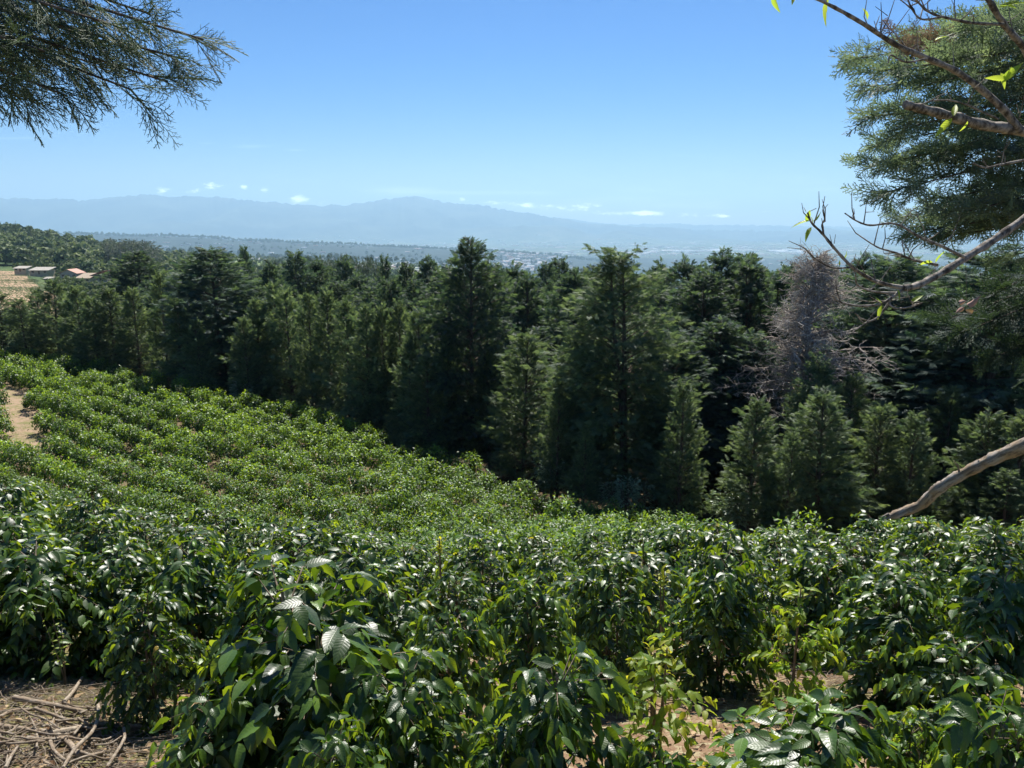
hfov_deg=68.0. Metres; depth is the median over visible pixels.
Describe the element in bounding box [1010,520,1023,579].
coffee bush
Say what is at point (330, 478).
coffee bush
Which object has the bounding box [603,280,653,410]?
cypress tree
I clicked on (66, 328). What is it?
cypress tree
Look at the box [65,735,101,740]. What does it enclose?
dry stick
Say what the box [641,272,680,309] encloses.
cypress tree
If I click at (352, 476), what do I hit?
coffee bush
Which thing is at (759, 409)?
cypress tree
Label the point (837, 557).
coffee bush
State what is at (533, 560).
coffee bush
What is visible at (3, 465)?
coffee bush
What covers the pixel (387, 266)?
cypress tree
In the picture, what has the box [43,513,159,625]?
coffee bush
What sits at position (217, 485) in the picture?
coffee bush
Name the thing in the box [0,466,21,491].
coffee bush
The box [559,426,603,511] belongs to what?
cypress tree
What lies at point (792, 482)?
cypress tree
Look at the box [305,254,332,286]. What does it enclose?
eucalyptus tree
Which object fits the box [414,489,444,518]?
coffee bush
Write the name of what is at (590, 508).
coffee bush
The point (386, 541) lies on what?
coffee bush
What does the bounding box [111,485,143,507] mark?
coffee bush
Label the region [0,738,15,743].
dry stick
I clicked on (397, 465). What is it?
coffee bush
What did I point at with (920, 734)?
coffee bush
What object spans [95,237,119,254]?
eucalyptus tree
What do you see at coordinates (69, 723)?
dry stick
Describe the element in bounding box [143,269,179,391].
cypress tree
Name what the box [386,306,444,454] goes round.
cypress tree
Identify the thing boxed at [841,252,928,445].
cypress tree
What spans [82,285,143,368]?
cypress tree
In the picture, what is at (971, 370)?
cypress tree
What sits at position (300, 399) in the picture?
cypress tree
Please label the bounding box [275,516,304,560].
coffee bush
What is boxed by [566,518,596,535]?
coffee bush
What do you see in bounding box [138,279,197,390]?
cypress tree
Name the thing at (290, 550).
coffee bush
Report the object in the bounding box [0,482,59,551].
coffee bush
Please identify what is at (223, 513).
coffee bush
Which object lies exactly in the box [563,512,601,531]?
coffee bush
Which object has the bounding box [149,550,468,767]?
coffee bush
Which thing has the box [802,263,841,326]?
cypress tree
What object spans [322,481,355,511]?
coffee bush
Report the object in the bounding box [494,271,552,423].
cypress tree
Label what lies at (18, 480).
coffee bush
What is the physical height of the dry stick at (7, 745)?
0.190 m
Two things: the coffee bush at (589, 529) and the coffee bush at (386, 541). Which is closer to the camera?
the coffee bush at (589, 529)
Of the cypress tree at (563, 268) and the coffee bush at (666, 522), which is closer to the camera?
the coffee bush at (666, 522)
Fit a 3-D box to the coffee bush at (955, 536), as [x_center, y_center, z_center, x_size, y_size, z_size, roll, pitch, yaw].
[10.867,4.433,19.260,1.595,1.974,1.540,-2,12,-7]
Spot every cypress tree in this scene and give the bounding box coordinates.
[0,0,247,148]
[0,291,40,352]
[0,297,49,357]
[0,307,44,348]
[22,287,65,357]
[24,275,78,359]
[38,301,94,370]
[48,284,106,362]
[65,295,122,374]
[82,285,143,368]
[86,250,175,371]
[109,286,169,375]
[117,286,151,377]
[121,289,192,389]
[136,279,158,376]
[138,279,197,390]
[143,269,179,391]
[150,246,275,404]
[155,301,207,382]
[171,317,224,389]
[172,255,210,384]
[181,274,214,387]
[201,278,226,368]
[211,274,246,389]
[217,285,298,412]
[219,315,274,406]
[223,294,289,408]
[231,246,255,288]
[244,276,299,410]
[248,259,308,406]
[253,269,263,288]
[253,284,322,417]
[276,249,320,406]
[280,288,332,411]
[282,285,316,408]
[291,255,339,402]
[297,286,353,416]
[299,280,359,417]
[306,277,342,367]
[309,296,376,432]
[323,254,362,300]
[330,270,388,336]
[331,285,389,435]
[332,300,394,430]
[334,283,388,377]
[357,301,401,436]
[366,275,420,449]
[372,253,395,290]
[373,295,413,449]
[382,338,435,453]
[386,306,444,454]
[388,261,419,298]
[390,351,462,460]
[399,278,428,343]
[404,236,530,479]
[407,263,486,401]
[408,253,440,301]
[417,294,446,464]
[420,268,451,335]
[422,328,474,469]
[454,262,522,425]
[456,351,519,483]
[472,326,567,495]
[486,259,547,417]
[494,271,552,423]
[498,325,577,468]
[520,242,713,510]
[527,325,619,502]
[531,376,579,503]
[532,266,618,412]
[533,261,558,307]
[539,277,572,361]
[544,255,570,299]
[545,272,604,338]
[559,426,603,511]
[565,321,652,475]
[580,264,598,283]
[598,272,621,384]
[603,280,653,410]
[614,328,743,503]
[617,262,770,459]
[629,252,716,334]
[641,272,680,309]
[642,256,673,286]
[646,378,713,521]
[648,281,669,329]
[671,314,794,499]
[682,246,756,456]
[701,328,800,503]
[704,394,790,535]
[714,252,796,416]
[724,252,776,322]
[749,301,846,464]
[752,267,805,310]
[752,427,820,536]
[754,269,817,348]
[758,385,889,537]
[775,351,858,529]
[777,263,803,287]
[780,262,793,271]
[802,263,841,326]
[809,326,878,467]
[809,371,888,527]
[811,252,999,506]
[813,251,884,341]
[828,0,1023,273]
[833,269,856,288]
[834,402,913,528]
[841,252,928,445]
[844,241,1023,513]
[865,410,950,527]
[868,261,1015,470]
[876,337,1023,515]
[900,384,983,520]
[907,258,1023,388]
[927,407,1023,529]
[948,407,1023,532]
[949,467,1023,538]
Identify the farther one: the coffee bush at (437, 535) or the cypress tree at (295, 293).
the cypress tree at (295, 293)
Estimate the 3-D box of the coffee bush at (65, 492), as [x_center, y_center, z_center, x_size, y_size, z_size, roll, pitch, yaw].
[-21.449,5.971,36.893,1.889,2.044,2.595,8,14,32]
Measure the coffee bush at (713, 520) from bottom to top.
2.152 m
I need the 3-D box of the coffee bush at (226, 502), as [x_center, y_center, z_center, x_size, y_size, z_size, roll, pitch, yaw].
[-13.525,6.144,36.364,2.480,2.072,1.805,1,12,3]
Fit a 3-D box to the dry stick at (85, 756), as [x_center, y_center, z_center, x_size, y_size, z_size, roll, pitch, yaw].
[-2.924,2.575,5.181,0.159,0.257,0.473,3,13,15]
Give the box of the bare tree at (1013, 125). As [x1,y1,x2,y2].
[771,0,1023,331]
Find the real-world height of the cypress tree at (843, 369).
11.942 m
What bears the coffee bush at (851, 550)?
on the ground at (406, 220)
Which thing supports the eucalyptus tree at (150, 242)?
on the ground at (406, 220)
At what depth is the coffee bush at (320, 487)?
38.88 m
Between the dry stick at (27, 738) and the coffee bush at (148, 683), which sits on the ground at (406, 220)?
the coffee bush at (148, 683)
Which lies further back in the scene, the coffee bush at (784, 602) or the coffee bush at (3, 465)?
the coffee bush at (3, 465)
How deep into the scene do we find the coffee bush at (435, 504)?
34.12 m
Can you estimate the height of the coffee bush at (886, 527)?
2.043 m
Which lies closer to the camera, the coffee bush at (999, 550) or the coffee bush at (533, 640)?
the coffee bush at (533, 640)
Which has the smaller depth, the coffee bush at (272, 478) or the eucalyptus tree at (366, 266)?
the coffee bush at (272, 478)
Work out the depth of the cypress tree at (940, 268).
46.74 m
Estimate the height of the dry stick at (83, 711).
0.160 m
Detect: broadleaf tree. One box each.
[9,224,20,233]
[25,226,36,238]
[31,252,46,263]
[44,248,54,256]
[52,244,73,260]
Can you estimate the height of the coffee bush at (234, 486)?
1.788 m
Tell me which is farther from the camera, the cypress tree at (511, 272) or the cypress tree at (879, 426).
the cypress tree at (511, 272)
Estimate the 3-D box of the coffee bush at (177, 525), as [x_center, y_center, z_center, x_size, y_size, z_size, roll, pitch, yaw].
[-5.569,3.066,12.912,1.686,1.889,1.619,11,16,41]
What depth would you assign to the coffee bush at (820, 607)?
9.83 m
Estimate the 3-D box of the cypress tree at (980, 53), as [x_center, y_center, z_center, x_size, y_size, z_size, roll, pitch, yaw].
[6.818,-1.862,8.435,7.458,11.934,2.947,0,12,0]
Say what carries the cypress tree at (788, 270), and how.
on the ground at (406, 220)
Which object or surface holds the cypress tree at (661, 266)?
on the ground at (406, 220)
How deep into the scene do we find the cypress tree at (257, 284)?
98.67 m
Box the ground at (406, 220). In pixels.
[0,194,1023,767]
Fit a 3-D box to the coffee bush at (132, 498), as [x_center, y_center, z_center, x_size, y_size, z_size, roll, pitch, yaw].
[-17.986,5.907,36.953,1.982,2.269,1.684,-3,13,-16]
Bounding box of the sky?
[0,0,1023,231]
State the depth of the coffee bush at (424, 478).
40.53 m
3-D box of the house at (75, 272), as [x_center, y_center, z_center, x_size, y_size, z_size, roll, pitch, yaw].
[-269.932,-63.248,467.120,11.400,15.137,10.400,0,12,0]
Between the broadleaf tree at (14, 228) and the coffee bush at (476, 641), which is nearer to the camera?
the coffee bush at (476, 641)
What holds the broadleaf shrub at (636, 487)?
on the ground at (406, 220)
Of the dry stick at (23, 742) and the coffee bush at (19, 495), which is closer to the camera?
the dry stick at (23, 742)
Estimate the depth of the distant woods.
854.79 m
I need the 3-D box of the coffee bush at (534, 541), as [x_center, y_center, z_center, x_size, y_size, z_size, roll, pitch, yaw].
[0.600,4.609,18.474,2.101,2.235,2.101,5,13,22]
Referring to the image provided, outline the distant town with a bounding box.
[149,235,1023,274]
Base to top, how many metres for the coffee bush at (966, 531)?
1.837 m
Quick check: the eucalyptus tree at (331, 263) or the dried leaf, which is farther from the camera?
the eucalyptus tree at (331, 263)
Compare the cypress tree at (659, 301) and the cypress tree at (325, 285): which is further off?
the cypress tree at (325, 285)
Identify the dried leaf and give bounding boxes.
[956,259,980,314]
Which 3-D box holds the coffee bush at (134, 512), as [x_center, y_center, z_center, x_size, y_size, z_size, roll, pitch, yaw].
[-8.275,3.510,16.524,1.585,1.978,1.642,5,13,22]
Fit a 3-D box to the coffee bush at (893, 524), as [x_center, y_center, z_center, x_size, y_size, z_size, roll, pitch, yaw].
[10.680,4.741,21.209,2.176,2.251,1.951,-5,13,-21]
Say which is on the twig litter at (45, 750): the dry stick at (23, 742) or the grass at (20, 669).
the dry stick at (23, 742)
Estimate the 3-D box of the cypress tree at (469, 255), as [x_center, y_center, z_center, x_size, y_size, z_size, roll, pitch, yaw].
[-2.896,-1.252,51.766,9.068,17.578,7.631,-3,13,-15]
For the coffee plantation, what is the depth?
50.21 m
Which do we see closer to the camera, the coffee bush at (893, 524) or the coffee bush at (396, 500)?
the coffee bush at (893, 524)
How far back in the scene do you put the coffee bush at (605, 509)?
36.32 m
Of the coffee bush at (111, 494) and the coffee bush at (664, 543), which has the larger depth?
the coffee bush at (111, 494)
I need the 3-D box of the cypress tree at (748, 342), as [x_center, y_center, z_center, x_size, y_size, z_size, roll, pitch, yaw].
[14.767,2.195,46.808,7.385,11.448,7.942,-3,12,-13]
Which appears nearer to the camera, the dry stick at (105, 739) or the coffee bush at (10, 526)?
the dry stick at (105, 739)
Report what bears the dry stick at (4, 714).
on the twig litter at (45, 750)
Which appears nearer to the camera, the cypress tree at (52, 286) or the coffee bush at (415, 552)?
the coffee bush at (415, 552)
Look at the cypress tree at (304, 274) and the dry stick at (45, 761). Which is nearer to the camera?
the dry stick at (45, 761)
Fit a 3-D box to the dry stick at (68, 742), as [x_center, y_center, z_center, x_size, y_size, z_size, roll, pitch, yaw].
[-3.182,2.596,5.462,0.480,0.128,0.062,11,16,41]
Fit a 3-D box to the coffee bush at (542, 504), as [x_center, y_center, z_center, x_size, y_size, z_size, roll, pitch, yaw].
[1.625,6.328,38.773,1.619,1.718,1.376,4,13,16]
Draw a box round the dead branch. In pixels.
[881,437,1023,518]
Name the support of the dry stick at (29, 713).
on the dry stick at (49, 725)
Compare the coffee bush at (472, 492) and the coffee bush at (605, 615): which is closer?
the coffee bush at (605, 615)
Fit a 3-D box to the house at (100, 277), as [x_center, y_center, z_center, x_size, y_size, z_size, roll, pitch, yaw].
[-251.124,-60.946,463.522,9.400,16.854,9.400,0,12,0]
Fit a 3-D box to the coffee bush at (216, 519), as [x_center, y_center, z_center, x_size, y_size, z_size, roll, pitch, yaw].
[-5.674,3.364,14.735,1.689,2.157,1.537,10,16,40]
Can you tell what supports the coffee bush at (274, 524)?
on the ground at (406, 220)
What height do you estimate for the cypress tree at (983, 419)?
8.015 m
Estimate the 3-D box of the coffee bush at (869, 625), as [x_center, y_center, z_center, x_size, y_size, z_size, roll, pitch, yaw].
[3.762,2.651,7.546,1.459,1.841,1.866,-6,13,-25]
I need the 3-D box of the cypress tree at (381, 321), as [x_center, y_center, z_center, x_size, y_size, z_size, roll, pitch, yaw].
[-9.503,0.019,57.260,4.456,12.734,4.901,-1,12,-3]
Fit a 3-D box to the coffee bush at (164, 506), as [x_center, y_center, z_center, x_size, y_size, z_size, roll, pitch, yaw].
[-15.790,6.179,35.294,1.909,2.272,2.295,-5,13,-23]
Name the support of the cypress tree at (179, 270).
on the ground at (406, 220)
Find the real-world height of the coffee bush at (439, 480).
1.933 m
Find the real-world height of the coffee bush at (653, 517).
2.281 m
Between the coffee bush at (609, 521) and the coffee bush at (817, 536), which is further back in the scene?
the coffee bush at (609, 521)
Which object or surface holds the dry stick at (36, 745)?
on the twig litter at (45, 750)
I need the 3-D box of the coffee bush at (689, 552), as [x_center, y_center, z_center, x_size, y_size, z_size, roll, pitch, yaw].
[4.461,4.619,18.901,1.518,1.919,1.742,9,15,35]
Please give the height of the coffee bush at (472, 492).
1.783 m
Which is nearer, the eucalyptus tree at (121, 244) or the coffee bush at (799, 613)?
the coffee bush at (799, 613)
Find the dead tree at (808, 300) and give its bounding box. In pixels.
[709,238,898,520]
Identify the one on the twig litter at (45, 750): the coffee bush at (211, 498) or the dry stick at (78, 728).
the dry stick at (78, 728)
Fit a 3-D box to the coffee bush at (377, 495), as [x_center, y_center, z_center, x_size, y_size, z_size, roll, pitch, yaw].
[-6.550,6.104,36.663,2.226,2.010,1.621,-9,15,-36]
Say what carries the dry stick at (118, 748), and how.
on the twig litter at (45, 750)
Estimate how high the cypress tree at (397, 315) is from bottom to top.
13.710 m
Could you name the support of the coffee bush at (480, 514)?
on the ground at (406, 220)
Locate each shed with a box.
[12,266,31,275]
[28,267,55,276]
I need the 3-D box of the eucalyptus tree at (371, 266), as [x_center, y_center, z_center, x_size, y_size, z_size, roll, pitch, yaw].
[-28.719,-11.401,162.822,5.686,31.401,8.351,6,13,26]
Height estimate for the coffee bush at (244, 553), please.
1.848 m
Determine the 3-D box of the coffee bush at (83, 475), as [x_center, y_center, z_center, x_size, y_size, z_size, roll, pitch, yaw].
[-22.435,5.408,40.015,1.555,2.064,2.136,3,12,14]
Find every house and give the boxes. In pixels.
[58,268,85,277]
[76,273,96,282]
[90,270,109,281]
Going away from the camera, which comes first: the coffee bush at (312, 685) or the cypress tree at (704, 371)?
the coffee bush at (312, 685)
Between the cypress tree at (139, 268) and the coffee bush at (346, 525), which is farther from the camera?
the cypress tree at (139, 268)
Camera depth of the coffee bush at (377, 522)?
33.12 m
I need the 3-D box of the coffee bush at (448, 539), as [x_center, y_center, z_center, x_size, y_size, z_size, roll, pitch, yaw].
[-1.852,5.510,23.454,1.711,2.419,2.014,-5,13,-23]
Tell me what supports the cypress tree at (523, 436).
on the ground at (406, 220)
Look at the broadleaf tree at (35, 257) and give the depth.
591.09 m
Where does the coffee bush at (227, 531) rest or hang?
on the ground at (406, 220)
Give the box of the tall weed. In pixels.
[37,602,67,686]
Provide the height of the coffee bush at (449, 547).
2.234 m
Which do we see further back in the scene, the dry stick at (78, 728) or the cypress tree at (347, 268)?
the cypress tree at (347, 268)
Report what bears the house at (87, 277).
on the ground at (406, 220)
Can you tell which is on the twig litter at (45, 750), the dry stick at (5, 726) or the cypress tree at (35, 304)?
the dry stick at (5, 726)
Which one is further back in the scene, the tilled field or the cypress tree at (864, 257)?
the tilled field
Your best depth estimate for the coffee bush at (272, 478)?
41.14 m
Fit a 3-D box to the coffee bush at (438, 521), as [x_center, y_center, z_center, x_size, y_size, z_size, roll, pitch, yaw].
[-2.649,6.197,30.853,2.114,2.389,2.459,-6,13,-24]
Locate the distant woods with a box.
[0,222,695,311]
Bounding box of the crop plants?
[0,270,57,308]
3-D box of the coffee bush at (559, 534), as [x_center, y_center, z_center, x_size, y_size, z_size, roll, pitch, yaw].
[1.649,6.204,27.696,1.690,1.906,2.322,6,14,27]
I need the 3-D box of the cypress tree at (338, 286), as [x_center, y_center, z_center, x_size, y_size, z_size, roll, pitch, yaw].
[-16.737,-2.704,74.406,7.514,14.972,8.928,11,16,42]
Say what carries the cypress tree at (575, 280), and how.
on the ground at (406, 220)
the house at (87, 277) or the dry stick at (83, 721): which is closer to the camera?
the dry stick at (83, 721)
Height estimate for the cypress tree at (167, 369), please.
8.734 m
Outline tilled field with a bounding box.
[0,271,58,312]
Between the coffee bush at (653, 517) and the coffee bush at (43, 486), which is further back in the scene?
the coffee bush at (43, 486)
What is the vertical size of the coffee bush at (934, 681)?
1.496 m
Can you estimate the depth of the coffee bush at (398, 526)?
32.21 m
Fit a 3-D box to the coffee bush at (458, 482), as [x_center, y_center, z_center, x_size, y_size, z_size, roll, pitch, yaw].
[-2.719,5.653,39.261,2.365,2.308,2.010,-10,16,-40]
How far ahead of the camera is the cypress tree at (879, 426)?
36.99 m
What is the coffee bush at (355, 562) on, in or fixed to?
on the ground at (406, 220)
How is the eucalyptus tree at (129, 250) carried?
on the ground at (406, 220)
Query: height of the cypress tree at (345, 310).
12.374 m
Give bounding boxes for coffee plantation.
[0,347,485,491]
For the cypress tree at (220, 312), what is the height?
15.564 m
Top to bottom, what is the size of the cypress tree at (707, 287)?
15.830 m
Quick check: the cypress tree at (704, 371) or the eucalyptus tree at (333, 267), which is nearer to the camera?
the cypress tree at (704, 371)
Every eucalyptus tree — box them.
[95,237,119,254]
[95,241,115,261]
[111,241,127,261]
[115,241,134,251]
[118,238,139,260]
[127,239,156,262]
[139,240,158,260]
[144,245,161,267]
[154,247,165,262]
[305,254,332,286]
[320,259,335,281]
[328,254,354,279]
[349,255,368,279]
[358,255,374,285]
[362,257,390,285]
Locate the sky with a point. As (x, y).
(620, 112)
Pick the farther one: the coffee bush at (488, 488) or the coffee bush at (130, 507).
the coffee bush at (488, 488)
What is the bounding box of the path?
[0,382,62,463]
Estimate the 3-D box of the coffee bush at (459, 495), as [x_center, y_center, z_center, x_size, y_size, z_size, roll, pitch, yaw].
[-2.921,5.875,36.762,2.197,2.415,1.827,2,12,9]
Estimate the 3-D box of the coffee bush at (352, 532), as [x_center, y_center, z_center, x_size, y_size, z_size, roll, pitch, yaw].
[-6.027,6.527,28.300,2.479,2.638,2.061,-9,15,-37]
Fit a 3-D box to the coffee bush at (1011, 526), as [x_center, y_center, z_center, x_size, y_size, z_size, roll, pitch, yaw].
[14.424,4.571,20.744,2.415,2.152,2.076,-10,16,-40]
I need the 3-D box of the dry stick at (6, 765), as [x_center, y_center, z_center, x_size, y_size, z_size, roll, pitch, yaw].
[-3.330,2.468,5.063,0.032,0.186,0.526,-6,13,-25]
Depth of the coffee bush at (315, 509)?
35.42 m
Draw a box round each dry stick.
[0,708,33,717]
[0,723,49,732]
[0,724,17,735]
[0,730,14,735]
[0,735,44,743]
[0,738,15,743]
[1,722,8,762]
[3,738,45,744]
[4,740,22,767]
[12,695,85,713]
[12,733,46,739]
[20,707,59,728]
[21,715,37,748]
[26,727,74,735]
[26,735,60,740]
[29,751,51,767]
[33,706,90,721]
[41,712,54,729]
[48,740,65,761]
[49,722,138,736]
[54,719,107,729]
[55,733,80,757]
[55,750,104,767]
[57,716,88,721]
[61,699,100,767]
[61,699,109,713]
[62,676,82,703]
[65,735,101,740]
[73,706,96,734]
[77,717,117,727]
[78,742,118,759]
[79,709,110,714]
[92,730,121,741]
[94,730,134,745]
[97,754,120,756]
[105,727,125,767]
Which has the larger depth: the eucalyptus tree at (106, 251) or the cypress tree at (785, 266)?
the eucalyptus tree at (106, 251)
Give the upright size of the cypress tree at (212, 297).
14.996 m
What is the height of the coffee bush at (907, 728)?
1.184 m
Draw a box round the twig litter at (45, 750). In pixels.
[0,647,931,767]
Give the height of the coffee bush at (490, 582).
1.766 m
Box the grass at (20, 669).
[0,389,938,761]
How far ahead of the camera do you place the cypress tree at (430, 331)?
55.10 m
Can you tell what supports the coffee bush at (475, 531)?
on the ground at (406, 220)
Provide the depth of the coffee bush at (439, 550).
11.00 m
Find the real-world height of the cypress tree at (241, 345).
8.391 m
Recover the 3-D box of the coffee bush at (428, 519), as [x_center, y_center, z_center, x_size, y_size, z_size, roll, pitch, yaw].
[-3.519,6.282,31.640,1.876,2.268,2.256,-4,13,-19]
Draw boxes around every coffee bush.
[0,462,20,484]
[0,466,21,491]
[0,479,58,548]
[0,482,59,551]
[0,484,56,605]
[0,509,90,653]
[0,531,153,691]
[0,542,67,672]
[5,487,61,540]
[7,474,29,489]
[20,473,52,500]
[29,478,62,502]
[41,483,70,505]
[42,542,186,684]
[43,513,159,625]
[44,498,109,559]
[47,487,91,521]
[50,485,152,586]
[51,496,120,564]
[52,468,88,497]
[70,467,104,499]
[78,471,113,499]
[89,586,215,739]
[99,481,128,508]
[106,456,145,487]
[108,504,164,556]
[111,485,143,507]
[118,501,145,519]
[119,508,174,581]
[124,466,155,491]
[124,482,163,513]
[131,514,231,607]
[132,485,176,515]
[133,523,260,681]
[136,460,173,496]
[145,661,298,767]
[146,468,192,503]
[146,525,234,630]
[148,511,219,551]
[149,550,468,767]
[155,492,190,518]
[156,474,203,508]
[174,501,209,525]
[180,485,216,511]
[184,547,318,708]
[187,497,225,527]
[188,462,225,495]
[188,505,258,564]
[194,490,229,514]
[194,543,309,668]
[205,472,237,499]
[210,492,252,518]
[212,510,243,532]
[216,512,266,538]
[220,525,240,548]
[222,477,251,503]
[222,526,287,604]
[233,476,269,510]
[238,500,267,530]
[245,519,346,602]
[247,499,283,532]
[251,517,310,583]
[254,485,282,515]
[256,463,287,494]
[263,483,310,520]
[269,504,304,530]
[275,469,301,498]
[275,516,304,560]
[286,470,322,502]
[286,508,367,601]
[286,711,391,767]
[290,493,323,524]
[296,491,344,525]
[303,527,421,670]
[306,481,334,507]
[319,495,368,531]
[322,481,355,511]
[323,465,348,491]
[328,516,367,539]
[329,533,384,595]
[331,462,374,497]
[334,521,378,559]
[334,653,486,767]
[337,562,450,685]
[338,491,375,523]
[339,505,382,532]
[345,530,413,587]
[351,469,391,503]
[356,525,389,545]
[359,490,395,524]
[368,510,408,539]
[373,470,416,505]
[373,481,422,526]
[374,540,453,622]
[378,504,417,546]
[380,458,416,492]
[382,533,402,547]
[387,472,430,510]
[392,521,432,546]
[393,492,436,527]
[396,523,450,550]
[399,609,506,761]
[400,565,507,676]
[403,463,434,495]
[404,542,455,611]
[407,507,448,541]
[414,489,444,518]
[417,532,471,559]
[418,491,457,530]
[419,550,463,589]
[422,536,456,626]
[423,526,526,649]
[424,475,455,498]
[425,507,464,537]
[426,527,448,538]
[428,526,473,553]
[433,480,470,518]
[439,472,479,510]
[442,511,488,546]
[443,463,479,496]
[443,505,482,531]
[451,547,509,608]
[454,550,524,624]
[455,503,488,529]
[459,500,503,533]
[462,520,488,547]
[464,717,529,767]
[465,485,490,513]
[467,469,507,500]
[467,641,647,767]
[468,568,593,725]
[469,523,528,574]
[471,496,507,530]
[475,489,520,521]
[488,481,516,510]
[488,514,514,545]
[489,518,518,540]
[499,520,539,564]
[501,529,559,606]
[502,506,530,532]
[503,518,559,573]
[505,478,547,515]
[505,491,535,523]
[509,550,578,626]
[511,544,584,643]
[512,517,565,572]
[516,548,555,607]
[522,511,556,529]
[522,571,624,674]
[529,492,555,520]
[541,491,584,526]
[542,512,580,534]
[544,527,573,556]
[546,514,574,534]
[546,526,597,567]
[550,553,664,716]
[553,501,579,521]
[558,535,579,556]
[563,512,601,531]
[564,519,614,555]
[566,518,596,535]
[566,524,620,573]
[568,537,602,572]
[574,498,600,519]
[575,509,597,525]
[575,541,623,601]
[580,542,720,675]
[590,541,640,598]
[591,512,645,552]
[593,509,629,529]
[596,512,622,531]
[597,497,626,529]
[597,517,638,540]
[608,633,725,764]
[610,552,666,630]
[611,522,659,591]
[621,729,691,767]
[623,503,649,528]
[630,510,663,529]
[630,517,654,533]
[638,536,689,600]
[641,514,697,564]
[641,564,685,675]
[643,521,712,615]
[647,507,675,528]
[648,536,802,702]
[653,519,779,629]
[665,508,705,531]
[665,534,709,592]
[682,687,918,767]
[697,517,733,534]
[699,535,781,605]
[709,560,793,665]
[733,581,847,725]
[741,526,801,595]
[746,537,811,629]
[762,539,883,655]
[764,524,814,586]
[765,552,878,670]
[767,502,839,565]
[794,524,837,591]
[796,559,955,715]
[811,532,888,618]
[835,706,949,767]
[837,509,903,576]
[837,533,898,602]
[838,524,862,541]
[861,516,962,589]
[863,515,918,534]
[864,519,903,539]
[865,547,964,644]
[868,516,965,617]
[873,631,1023,767]
[885,556,1023,708]
[890,705,934,767]
[892,515,952,554]
[915,520,964,535]
[917,516,1023,642]
[923,675,1023,767]
[940,522,962,558]
[947,522,1023,608]
[955,530,1020,588]
[957,524,1008,575]
[1007,516,1023,555]
[1008,519,1023,538]
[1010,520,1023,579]
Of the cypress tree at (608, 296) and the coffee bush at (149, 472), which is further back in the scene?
the cypress tree at (608, 296)
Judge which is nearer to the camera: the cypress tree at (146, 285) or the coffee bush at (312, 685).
the coffee bush at (312, 685)
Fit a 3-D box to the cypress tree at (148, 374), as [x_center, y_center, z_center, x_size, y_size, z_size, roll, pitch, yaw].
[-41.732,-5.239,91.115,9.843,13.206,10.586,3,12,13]
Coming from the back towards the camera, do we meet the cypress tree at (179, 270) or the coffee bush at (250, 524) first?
the cypress tree at (179, 270)
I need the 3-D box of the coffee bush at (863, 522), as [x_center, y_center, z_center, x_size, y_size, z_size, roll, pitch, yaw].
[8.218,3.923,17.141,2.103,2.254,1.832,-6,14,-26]
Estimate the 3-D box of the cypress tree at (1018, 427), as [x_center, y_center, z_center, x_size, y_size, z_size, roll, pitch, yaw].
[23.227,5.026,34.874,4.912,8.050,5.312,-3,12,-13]
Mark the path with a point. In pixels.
(15, 400)
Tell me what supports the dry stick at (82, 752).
on the dry stick at (68, 742)
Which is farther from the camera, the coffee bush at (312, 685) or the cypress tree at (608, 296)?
the cypress tree at (608, 296)
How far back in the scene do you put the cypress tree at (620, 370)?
52.09 m
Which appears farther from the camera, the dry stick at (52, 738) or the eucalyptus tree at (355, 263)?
the eucalyptus tree at (355, 263)
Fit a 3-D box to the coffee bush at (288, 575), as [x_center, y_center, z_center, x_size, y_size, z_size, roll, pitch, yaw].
[-2.440,2.634,7.695,1.750,1.884,1.369,0,12,-2]
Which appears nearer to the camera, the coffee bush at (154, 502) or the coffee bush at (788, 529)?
the coffee bush at (788, 529)
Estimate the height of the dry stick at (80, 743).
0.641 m
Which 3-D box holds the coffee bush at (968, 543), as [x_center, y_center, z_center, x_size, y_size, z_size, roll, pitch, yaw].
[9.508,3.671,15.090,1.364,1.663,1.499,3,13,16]
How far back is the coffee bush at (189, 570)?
8.10 m
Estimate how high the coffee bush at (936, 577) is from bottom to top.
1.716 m
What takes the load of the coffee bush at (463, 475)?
on the ground at (406, 220)
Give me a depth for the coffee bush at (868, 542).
14.93 m
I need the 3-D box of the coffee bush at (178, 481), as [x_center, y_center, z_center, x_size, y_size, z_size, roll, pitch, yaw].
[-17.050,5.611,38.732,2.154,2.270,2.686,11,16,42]
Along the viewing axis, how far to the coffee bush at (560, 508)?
37.93 m
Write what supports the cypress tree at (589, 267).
on the ground at (406, 220)
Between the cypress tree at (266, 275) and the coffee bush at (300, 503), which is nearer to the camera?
the coffee bush at (300, 503)
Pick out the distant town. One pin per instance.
(687, 251)
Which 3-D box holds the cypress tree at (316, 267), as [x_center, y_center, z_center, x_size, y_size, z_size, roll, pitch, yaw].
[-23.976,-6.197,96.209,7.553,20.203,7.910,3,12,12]
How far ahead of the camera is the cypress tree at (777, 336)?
49.75 m
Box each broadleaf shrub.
[229,378,254,396]
[530,446,554,503]
[538,457,565,502]
[598,474,627,513]
[611,475,642,518]
[628,477,655,520]
[710,488,738,523]
[721,494,751,529]
[746,498,775,533]
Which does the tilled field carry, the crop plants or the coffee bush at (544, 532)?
the crop plants
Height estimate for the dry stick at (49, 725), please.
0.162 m
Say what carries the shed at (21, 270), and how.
on the ground at (406, 220)
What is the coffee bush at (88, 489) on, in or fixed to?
on the ground at (406, 220)
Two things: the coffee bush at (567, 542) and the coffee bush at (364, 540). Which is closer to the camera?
the coffee bush at (364, 540)
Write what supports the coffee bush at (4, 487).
on the ground at (406, 220)
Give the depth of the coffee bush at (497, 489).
40.15 m
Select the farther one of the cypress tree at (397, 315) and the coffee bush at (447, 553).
the cypress tree at (397, 315)

